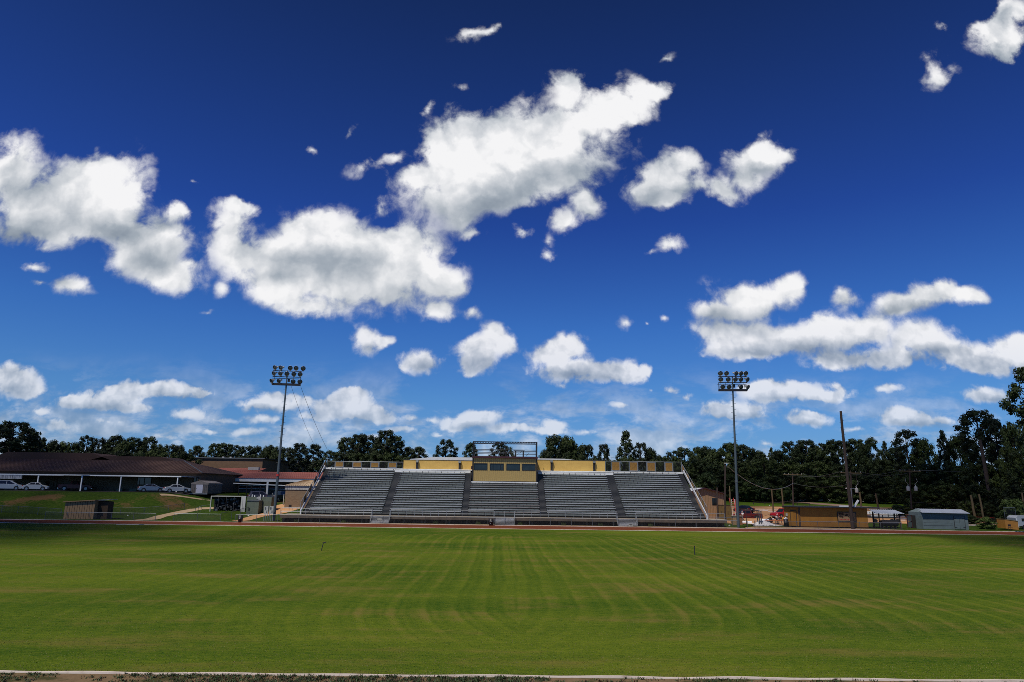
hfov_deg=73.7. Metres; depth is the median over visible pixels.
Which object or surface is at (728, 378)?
floodlight mast
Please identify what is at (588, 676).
kerb
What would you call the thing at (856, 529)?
kerb
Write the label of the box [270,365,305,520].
floodlight mast
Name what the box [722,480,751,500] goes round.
oak tree
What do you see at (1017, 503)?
young tree
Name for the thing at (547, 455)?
oak tree
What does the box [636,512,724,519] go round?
walkway railing
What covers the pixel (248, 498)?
door panel
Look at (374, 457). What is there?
oak tree
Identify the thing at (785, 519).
litter bin
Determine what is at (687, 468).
oak tree
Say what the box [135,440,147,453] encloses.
oak tree
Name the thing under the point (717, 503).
utility pole
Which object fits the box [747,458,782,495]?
oak tree
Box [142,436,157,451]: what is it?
pine tree
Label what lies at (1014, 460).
oak tree
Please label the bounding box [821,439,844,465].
pine tree
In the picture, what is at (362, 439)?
pine tree
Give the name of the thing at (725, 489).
utility pole
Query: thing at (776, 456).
oak tree
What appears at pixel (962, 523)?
door
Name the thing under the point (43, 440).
conifer tree
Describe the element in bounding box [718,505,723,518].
olive cabinet
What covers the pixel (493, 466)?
window
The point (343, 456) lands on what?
oak tree
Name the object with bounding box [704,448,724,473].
oak tree
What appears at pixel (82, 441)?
pine tree
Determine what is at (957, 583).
football field
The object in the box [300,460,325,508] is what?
side railing
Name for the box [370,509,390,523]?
stairs
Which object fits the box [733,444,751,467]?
pine tree
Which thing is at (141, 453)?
young tree
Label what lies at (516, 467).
window
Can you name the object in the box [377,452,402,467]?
oak tree
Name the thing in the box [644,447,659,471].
oak tree
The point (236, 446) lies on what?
pine tree
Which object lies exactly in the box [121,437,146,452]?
pine tree
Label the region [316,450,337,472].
pine tree
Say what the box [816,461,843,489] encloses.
oak tree
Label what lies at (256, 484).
covered walkway
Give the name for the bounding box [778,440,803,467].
pine tree
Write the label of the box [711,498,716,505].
window
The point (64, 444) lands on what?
oak tree
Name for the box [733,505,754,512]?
parked car
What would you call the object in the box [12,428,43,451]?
pine tree
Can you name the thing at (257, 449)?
oak tree
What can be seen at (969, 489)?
oak tree
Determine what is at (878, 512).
tin lean to
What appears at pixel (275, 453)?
oak tree
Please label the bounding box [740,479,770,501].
oak tree
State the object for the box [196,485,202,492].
door
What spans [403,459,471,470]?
parapet wall
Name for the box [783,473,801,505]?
utility pole
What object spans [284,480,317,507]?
brick hut
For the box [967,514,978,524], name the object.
bush
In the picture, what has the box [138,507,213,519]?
concrete path
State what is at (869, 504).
lawn
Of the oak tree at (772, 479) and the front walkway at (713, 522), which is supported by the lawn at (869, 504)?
the oak tree at (772, 479)
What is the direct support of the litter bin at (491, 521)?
on the running track
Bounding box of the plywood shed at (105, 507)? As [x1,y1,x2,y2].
[63,499,116,518]
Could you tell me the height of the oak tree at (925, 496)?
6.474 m
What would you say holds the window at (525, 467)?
in the press box at (494, 469)
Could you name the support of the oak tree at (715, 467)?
on the lawn at (869, 504)
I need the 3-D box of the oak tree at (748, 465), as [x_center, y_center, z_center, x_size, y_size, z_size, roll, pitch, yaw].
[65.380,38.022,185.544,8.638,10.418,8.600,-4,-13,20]
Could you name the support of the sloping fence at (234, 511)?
on the ground at (46, 500)
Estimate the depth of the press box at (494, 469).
113.98 m
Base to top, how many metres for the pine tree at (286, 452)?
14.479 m
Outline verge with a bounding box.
[0,673,945,681]
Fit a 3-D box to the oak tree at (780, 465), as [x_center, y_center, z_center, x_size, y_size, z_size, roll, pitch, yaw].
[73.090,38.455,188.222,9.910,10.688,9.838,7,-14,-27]
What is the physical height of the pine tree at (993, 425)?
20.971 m
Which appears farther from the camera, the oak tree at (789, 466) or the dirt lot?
the oak tree at (789, 466)
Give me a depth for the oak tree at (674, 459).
190.50 m
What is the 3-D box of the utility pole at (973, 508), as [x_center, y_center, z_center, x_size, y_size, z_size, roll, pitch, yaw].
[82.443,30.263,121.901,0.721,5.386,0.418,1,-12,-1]
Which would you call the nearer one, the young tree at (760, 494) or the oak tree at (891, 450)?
the young tree at (760, 494)
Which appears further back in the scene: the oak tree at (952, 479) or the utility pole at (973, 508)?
the oak tree at (952, 479)
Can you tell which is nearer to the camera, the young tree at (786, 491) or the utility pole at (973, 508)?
the utility pole at (973, 508)
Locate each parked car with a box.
[21,482,49,490]
[137,484,162,491]
[162,484,190,492]
[248,491,266,498]
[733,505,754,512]
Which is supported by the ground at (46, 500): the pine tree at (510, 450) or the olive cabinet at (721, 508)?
the pine tree at (510, 450)
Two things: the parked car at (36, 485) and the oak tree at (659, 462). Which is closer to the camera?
the parked car at (36, 485)
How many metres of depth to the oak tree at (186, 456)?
171.66 m
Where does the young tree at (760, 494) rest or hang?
on the lawn at (869, 504)
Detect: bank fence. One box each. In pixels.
[0,505,61,514]
[113,503,184,514]
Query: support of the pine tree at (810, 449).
on the lawn at (869, 504)
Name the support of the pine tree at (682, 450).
on the lawn at (869, 504)
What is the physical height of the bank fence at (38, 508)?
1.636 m
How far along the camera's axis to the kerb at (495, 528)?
90.82 m
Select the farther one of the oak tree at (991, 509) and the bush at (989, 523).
the oak tree at (991, 509)
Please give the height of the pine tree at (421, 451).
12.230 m
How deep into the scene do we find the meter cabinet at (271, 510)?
103.83 m
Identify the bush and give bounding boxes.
[885,504,907,516]
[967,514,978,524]
[975,517,997,529]
[993,511,1005,521]
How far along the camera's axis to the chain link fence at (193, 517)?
99.32 m
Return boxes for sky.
[0,0,1023,484]
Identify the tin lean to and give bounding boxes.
[869,509,903,528]
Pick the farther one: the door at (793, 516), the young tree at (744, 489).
the young tree at (744, 489)
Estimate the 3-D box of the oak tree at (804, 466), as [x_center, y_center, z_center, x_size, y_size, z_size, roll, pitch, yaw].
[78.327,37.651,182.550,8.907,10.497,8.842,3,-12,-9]
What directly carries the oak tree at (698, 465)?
on the lawn at (869, 504)
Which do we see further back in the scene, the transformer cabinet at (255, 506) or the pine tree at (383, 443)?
the pine tree at (383, 443)
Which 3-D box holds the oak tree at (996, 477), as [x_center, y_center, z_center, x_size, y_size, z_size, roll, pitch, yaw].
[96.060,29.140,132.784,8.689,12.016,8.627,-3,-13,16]
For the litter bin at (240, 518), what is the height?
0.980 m
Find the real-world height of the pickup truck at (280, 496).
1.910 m
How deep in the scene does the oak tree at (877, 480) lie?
172.39 m
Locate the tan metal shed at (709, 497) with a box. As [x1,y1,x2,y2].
[681,488,723,518]
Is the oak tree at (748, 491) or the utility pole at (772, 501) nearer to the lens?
the utility pole at (772, 501)
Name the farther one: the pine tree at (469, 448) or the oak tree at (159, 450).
the oak tree at (159, 450)
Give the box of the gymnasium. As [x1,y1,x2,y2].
[410,457,570,470]
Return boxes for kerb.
[0,522,985,534]
[0,670,1023,681]
[11,519,696,527]
[697,527,1023,531]
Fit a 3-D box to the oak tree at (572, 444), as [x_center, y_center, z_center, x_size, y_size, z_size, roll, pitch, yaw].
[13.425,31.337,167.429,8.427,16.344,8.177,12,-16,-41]
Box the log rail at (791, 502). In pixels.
[754,500,809,505]
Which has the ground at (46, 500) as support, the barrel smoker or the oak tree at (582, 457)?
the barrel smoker
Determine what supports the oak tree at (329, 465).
on the ground at (46, 500)
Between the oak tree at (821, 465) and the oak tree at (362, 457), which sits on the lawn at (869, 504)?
the oak tree at (821, 465)
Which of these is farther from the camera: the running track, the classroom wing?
the classroom wing
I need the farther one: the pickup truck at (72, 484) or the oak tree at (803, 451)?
the oak tree at (803, 451)
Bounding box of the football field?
[0,523,1023,678]
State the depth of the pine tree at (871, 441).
188.89 m
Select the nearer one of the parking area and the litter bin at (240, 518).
the litter bin at (240, 518)
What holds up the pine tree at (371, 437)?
on the ground at (46, 500)
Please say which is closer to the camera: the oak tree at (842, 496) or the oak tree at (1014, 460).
the oak tree at (1014, 460)
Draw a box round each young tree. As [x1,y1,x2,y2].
[134,451,144,456]
[696,471,718,489]
[738,482,753,498]
[752,482,773,500]
[775,486,791,500]
[999,497,1023,518]
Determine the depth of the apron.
102.60 m
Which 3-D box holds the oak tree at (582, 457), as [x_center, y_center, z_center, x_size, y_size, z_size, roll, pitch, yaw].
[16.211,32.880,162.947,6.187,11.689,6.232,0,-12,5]
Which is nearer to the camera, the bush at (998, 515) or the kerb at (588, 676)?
the kerb at (588, 676)
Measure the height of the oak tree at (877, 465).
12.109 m
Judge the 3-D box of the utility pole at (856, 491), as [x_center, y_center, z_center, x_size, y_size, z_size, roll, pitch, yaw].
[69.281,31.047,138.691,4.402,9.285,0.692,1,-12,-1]
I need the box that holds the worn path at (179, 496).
[160,494,209,500]
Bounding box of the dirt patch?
[727,520,783,524]
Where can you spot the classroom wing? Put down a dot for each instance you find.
(253, 478)
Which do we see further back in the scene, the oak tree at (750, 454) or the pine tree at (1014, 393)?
the oak tree at (750, 454)
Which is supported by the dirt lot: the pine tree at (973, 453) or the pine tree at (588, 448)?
the pine tree at (973, 453)
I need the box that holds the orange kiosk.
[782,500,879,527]
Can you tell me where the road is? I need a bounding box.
[775,499,903,509]
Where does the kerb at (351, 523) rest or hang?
on the ground at (46, 500)
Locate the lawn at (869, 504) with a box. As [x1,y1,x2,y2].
[726,498,942,507]
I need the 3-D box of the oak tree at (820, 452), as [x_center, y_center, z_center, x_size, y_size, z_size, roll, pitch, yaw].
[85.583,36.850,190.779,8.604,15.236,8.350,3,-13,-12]
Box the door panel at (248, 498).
[246,497,256,506]
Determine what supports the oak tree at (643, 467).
on the lawn at (869, 504)
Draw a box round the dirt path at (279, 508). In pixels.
[234,504,299,520]
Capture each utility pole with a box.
[716,488,718,518]
[724,463,728,519]
[729,486,731,522]
[771,489,773,511]
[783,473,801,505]
[840,411,854,528]
[840,471,861,501]
[905,469,920,508]
[970,495,976,519]
[978,494,984,522]
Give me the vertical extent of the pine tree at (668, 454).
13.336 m
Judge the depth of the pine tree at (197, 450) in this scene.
185.78 m
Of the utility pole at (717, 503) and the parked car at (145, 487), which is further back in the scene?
the parked car at (145, 487)
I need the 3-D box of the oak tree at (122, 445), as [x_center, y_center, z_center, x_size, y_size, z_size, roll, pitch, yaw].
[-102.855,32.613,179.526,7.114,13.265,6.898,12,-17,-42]
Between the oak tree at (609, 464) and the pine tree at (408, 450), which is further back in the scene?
the pine tree at (408, 450)
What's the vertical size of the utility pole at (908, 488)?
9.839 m
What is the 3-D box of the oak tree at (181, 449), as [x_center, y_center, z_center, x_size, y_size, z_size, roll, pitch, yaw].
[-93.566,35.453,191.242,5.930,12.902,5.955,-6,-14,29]
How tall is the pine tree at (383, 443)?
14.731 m
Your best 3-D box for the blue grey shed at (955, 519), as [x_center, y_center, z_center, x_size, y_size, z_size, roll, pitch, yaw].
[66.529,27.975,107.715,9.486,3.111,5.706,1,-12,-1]
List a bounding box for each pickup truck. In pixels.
[58,481,93,490]
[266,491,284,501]
[733,510,762,517]
[770,508,783,518]
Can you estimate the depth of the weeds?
18.97 m
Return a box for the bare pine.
[979,440,996,520]
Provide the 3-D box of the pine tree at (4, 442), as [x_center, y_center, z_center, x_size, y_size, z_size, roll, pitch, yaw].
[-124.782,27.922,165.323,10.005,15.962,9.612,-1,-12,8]
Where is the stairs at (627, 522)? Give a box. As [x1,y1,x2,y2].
[616,512,637,526]
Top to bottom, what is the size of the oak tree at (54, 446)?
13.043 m
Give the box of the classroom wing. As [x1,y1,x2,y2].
[231,471,322,494]
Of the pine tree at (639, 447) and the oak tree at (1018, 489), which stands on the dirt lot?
the oak tree at (1018, 489)
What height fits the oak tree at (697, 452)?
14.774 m
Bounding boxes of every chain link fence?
[44,512,155,520]
[173,513,220,521]
[235,514,737,527]
[754,521,901,529]
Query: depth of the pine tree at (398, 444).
173.41 m
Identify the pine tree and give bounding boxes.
[0,420,42,451]
[0,426,24,453]
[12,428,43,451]
[78,435,94,452]
[86,437,108,452]
[102,434,124,452]
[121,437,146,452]
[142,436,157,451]
[164,444,177,457]
[188,445,205,456]
[204,443,226,456]
[216,442,234,457]
[226,444,244,455]
[232,445,255,457]
[281,447,296,460]
[287,443,309,471]
[302,444,324,472]
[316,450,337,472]
[333,437,359,458]
[346,433,370,460]
[355,434,374,460]
[368,436,385,452]
[372,429,397,464]
[387,435,406,456]
[402,446,414,458]
[410,447,428,458]
[433,439,458,456]
[462,442,477,456]
[488,441,508,455]
[504,446,514,455]
[578,444,596,472]
[597,443,609,470]
[633,442,651,471]
[665,450,683,468]
[676,447,695,465]
[717,442,734,466]
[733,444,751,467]
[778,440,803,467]
[791,439,820,467]
[811,443,840,476]
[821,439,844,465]
[830,440,853,465]
[846,438,863,466]
[861,436,882,472]
[890,429,926,479]
[953,408,1002,487]
[975,416,1018,482]
[998,366,1023,447]
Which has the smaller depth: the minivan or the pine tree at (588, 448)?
the minivan
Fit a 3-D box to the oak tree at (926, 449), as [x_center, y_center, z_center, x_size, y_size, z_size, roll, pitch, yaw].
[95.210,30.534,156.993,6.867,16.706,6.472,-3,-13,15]
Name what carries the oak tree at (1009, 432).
on the dirt lot
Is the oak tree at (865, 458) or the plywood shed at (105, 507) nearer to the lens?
the plywood shed at (105, 507)
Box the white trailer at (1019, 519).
[1007,515,1023,528]
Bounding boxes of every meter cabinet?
[263,506,268,520]
[269,506,273,520]
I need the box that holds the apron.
[745,526,891,529]
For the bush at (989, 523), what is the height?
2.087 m
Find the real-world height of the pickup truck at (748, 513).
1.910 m
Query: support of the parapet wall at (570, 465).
on the grandstand
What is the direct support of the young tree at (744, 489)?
on the lawn at (869, 504)
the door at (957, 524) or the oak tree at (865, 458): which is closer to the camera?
the door at (957, 524)
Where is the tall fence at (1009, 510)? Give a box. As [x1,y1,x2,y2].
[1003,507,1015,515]
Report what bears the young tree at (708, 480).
on the lawn at (869, 504)
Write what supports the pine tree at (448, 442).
on the ground at (46, 500)
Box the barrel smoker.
[879,515,898,528]
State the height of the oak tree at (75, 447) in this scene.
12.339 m
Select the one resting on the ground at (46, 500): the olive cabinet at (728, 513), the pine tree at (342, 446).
the pine tree at (342, 446)
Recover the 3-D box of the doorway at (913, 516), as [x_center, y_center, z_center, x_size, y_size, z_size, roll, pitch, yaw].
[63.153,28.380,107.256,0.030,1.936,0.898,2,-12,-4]
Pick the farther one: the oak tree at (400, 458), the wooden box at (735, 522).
the oak tree at (400, 458)
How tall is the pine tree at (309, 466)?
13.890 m
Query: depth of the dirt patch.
117.81 m
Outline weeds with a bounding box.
[0,671,1022,681]
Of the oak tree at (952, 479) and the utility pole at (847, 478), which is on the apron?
the utility pole at (847, 478)
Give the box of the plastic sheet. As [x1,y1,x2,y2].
[751,521,782,525]
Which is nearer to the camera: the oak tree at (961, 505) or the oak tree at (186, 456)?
the oak tree at (961, 505)
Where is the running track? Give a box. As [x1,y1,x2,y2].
[0,519,1023,534]
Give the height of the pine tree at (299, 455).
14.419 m
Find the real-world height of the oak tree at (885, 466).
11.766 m
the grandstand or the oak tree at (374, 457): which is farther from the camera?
the oak tree at (374, 457)
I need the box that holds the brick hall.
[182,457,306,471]
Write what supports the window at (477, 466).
in the press box at (494, 469)
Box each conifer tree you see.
[40,437,46,451]
[615,430,634,468]
[768,447,772,459]
[881,441,888,458]
[936,430,958,497]
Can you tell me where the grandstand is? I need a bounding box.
[300,465,707,518]
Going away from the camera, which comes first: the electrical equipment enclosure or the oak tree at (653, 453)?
the electrical equipment enclosure
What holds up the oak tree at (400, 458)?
on the ground at (46, 500)
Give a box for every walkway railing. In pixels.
[280,508,369,514]
[391,509,487,515]
[515,511,608,517]
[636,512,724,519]
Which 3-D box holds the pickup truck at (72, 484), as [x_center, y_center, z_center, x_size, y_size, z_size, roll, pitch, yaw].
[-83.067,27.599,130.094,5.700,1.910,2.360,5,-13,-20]
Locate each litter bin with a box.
[238,515,242,521]
[489,518,493,525]
[783,517,787,526]
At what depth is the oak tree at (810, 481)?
175.77 m
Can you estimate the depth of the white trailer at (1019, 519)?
108.51 m
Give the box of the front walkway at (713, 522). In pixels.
[280,514,726,526]
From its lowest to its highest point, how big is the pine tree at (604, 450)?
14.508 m
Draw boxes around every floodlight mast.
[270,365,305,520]
[717,371,749,526]
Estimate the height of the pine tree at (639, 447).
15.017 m
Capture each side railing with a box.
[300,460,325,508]
[682,465,707,514]
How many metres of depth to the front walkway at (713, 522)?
102.79 m
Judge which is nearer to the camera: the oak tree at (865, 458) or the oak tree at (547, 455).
the oak tree at (547, 455)
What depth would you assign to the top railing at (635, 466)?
119.11 m
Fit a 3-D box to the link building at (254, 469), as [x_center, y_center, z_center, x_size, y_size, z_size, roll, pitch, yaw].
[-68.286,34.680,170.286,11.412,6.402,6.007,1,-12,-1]
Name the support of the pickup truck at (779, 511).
on the dirt lot
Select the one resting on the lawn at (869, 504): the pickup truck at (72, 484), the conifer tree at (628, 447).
the conifer tree at (628, 447)
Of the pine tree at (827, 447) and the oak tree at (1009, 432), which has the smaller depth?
the oak tree at (1009, 432)
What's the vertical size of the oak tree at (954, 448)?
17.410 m
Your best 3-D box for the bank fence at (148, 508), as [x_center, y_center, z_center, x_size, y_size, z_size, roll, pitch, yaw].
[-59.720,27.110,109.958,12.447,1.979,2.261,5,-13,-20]
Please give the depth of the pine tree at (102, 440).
182.68 m
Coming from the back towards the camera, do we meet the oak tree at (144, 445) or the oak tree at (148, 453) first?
the oak tree at (144, 445)
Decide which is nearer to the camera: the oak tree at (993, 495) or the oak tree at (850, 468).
the oak tree at (993, 495)
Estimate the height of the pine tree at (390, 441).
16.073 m
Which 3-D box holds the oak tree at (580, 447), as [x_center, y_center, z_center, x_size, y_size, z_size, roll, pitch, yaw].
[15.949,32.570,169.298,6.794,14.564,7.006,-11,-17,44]
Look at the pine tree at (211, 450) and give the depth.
225.00 m
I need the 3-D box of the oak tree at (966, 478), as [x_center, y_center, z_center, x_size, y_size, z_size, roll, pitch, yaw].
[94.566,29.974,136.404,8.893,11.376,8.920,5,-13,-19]
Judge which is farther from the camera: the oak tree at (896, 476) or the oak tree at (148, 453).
the oak tree at (148, 453)
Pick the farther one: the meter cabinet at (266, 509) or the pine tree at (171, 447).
the pine tree at (171, 447)
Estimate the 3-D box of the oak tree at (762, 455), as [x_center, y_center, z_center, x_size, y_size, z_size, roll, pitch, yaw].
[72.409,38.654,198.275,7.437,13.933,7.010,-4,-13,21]
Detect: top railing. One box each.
[327,461,402,468]
[605,461,681,471]
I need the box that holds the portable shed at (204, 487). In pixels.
[190,480,222,493]
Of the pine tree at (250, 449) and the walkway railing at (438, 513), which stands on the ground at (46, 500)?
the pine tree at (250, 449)
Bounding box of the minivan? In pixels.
[0,480,21,489]
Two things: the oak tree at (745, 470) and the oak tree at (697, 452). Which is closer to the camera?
the oak tree at (745, 470)
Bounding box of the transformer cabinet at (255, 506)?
[246,500,262,513]
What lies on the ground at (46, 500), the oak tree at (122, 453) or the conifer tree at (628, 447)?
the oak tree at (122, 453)
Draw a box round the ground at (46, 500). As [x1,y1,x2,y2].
[0,490,1023,680]
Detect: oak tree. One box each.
[46,439,61,451]
[60,441,71,452]
[67,442,83,452]
[93,449,113,454]
[112,440,134,454]
[114,450,136,455]
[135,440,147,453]
[138,450,155,456]
[150,443,168,456]
[156,452,176,457]
[169,445,184,456]
[172,451,202,463]
[240,454,259,457]
[253,445,261,456]
[260,444,273,458]
[270,446,285,460]
[322,460,340,471]
[331,452,352,467]
[346,452,369,467]
[363,451,385,467]
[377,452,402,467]
[391,455,410,468]
[538,434,570,458]
[541,450,555,458]
[553,435,578,459]
[555,452,569,458]
[570,443,585,459]
[572,454,584,459]
[605,460,620,471]
[619,456,632,470]
[634,457,649,471]
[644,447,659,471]
[649,459,668,471]
[656,459,677,471]
[663,456,687,475]
[673,467,697,484]
[685,458,712,482]
[687,447,704,482]
[695,462,729,491]
[699,446,712,462]
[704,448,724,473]
[713,474,735,497]
[714,466,740,498]
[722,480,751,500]
[724,442,739,466]
[727,466,754,492]
[739,462,763,479]
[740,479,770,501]
[743,447,760,475]
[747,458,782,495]
[753,450,769,468]
[757,475,786,500]
[765,463,790,485]
[766,449,787,490]
[775,473,804,501]
[777,462,806,486]
[788,462,820,500]
[789,444,805,463]
[789,475,825,501]
[803,445,830,478]
[804,461,830,492]
[807,480,842,501]
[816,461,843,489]
[819,475,859,502]
[830,464,856,494]
[838,474,877,502]
[853,443,876,494]
[854,475,893,503]
[866,457,894,499]
[877,459,904,481]
[881,446,907,499]
[887,464,937,508]
[905,484,945,508]
[908,437,937,481]
[917,462,960,508]
[929,484,969,508]
[937,464,979,506]
[942,433,975,491]
[954,484,992,518]
[957,501,977,520]
[958,462,1000,512]
[976,503,999,521]
[982,460,1008,498]
[983,487,1014,518]
[997,422,1023,497]
[997,484,1023,514]
[999,448,1023,498]
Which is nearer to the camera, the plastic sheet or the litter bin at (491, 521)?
the litter bin at (491, 521)
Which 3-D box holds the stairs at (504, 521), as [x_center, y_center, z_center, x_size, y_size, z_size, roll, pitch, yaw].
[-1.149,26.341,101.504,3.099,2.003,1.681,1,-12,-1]
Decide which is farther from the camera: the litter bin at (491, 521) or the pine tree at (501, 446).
the pine tree at (501, 446)
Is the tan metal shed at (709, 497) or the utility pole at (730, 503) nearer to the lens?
the utility pole at (730, 503)
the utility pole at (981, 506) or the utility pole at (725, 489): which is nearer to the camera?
the utility pole at (725, 489)
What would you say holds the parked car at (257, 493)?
on the ground at (46, 500)
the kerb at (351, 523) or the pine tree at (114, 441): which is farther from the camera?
the pine tree at (114, 441)
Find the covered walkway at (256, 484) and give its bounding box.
[233,483,289,495]
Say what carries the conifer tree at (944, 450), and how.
on the dirt lot
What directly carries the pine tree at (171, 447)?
on the ground at (46, 500)
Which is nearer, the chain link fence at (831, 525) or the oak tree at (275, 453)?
the chain link fence at (831, 525)
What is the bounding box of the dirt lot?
[731,506,995,524]
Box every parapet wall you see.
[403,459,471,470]
[537,459,604,472]
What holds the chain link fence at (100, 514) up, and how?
on the ground at (46, 500)
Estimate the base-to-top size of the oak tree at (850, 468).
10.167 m
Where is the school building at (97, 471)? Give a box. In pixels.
[0,452,242,491]
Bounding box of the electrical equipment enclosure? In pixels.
[209,496,273,511]
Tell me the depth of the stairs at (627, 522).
101.61 m
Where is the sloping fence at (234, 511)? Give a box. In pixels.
[221,507,248,518]
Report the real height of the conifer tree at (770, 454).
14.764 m
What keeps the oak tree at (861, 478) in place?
on the lawn at (869, 504)
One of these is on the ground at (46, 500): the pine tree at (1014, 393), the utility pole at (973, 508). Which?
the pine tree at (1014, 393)
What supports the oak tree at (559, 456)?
on the lawn at (869, 504)
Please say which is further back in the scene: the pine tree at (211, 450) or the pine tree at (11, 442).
the pine tree at (211, 450)
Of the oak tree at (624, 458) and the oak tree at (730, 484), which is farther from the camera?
the oak tree at (730, 484)
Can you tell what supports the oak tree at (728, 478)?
on the lawn at (869, 504)
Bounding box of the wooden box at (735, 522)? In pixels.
[731,515,742,524]
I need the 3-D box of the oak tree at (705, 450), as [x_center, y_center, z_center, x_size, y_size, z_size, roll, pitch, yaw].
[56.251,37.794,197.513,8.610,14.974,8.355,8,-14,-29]
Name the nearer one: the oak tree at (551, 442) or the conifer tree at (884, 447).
the oak tree at (551, 442)
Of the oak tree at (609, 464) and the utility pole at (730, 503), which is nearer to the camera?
the utility pole at (730, 503)
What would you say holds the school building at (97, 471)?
on the ground at (46, 500)
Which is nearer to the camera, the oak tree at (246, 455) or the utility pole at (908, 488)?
the utility pole at (908, 488)
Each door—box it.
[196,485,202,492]
[790,510,796,525]
[954,516,959,528]
[959,516,964,528]
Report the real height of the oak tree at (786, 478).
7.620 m
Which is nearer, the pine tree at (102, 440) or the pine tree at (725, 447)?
the pine tree at (102, 440)
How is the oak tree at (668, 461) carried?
on the lawn at (869, 504)
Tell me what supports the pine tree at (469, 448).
on the ground at (46, 500)
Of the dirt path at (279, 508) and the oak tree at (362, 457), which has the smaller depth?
the dirt path at (279, 508)
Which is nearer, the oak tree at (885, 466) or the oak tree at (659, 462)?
the oak tree at (659, 462)
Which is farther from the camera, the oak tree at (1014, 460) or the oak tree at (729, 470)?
the oak tree at (729, 470)
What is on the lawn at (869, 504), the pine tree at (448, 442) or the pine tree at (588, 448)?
the pine tree at (588, 448)
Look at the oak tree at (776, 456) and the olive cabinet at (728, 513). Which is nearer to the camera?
the olive cabinet at (728, 513)
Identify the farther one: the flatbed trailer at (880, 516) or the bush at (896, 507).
the bush at (896, 507)
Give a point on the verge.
(67, 678)
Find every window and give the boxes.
[137,477,151,484]
[474,463,486,469]
[490,463,503,469]
[506,464,519,470]
[522,464,535,470]
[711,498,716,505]
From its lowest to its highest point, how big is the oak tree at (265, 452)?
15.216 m
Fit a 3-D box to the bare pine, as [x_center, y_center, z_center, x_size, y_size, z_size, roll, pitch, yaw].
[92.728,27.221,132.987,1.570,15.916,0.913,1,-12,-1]
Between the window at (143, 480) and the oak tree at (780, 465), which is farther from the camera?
the oak tree at (780, 465)
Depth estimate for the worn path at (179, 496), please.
120.40 m
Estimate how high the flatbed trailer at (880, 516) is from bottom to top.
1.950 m
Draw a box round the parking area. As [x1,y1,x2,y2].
[13,490,212,494]
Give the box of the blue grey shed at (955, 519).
[903,508,969,529]
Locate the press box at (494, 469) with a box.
[471,441,537,483]
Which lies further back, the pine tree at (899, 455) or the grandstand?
the pine tree at (899, 455)
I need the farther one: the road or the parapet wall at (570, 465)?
the road
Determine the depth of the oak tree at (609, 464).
160.29 m
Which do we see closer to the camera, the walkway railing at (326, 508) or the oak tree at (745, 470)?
the walkway railing at (326, 508)
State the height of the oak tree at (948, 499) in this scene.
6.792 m
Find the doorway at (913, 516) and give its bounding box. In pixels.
[912,515,916,527]
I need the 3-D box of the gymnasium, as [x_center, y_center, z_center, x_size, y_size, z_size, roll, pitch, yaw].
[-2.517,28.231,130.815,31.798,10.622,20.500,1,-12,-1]
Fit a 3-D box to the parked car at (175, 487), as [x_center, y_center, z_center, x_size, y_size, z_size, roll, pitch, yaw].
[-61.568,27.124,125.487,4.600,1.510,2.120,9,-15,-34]
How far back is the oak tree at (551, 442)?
165.44 m
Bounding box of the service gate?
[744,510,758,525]
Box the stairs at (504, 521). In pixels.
[494,511,514,524]
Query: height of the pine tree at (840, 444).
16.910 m
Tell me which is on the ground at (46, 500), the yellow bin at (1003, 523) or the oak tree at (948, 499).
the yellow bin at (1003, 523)
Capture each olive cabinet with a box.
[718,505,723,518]
[726,505,730,519]
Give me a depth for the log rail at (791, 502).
164.22 m
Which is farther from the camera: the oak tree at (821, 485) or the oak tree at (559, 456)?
the oak tree at (821, 485)
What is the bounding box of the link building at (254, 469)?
[219,467,264,471]
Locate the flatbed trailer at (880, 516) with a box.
[867,511,899,522]
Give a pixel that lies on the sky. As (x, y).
(465, 222)
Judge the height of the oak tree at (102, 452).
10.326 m
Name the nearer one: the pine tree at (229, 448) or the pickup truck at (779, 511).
the pickup truck at (779, 511)
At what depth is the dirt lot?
138.65 m
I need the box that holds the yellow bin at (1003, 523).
[996,518,1018,529]
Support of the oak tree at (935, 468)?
on the dirt lot
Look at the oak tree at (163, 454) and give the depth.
170.34 m
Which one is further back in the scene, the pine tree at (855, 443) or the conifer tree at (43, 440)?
the pine tree at (855, 443)
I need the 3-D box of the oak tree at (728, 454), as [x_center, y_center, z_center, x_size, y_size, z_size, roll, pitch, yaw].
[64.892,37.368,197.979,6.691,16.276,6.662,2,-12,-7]
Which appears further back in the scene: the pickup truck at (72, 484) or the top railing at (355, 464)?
the pickup truck at (72, 484)
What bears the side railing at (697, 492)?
attached to the grandstand
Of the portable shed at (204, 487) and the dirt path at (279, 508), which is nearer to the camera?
the dirt path at (279, 508)
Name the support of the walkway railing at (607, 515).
on the front walkway at (713, 522)

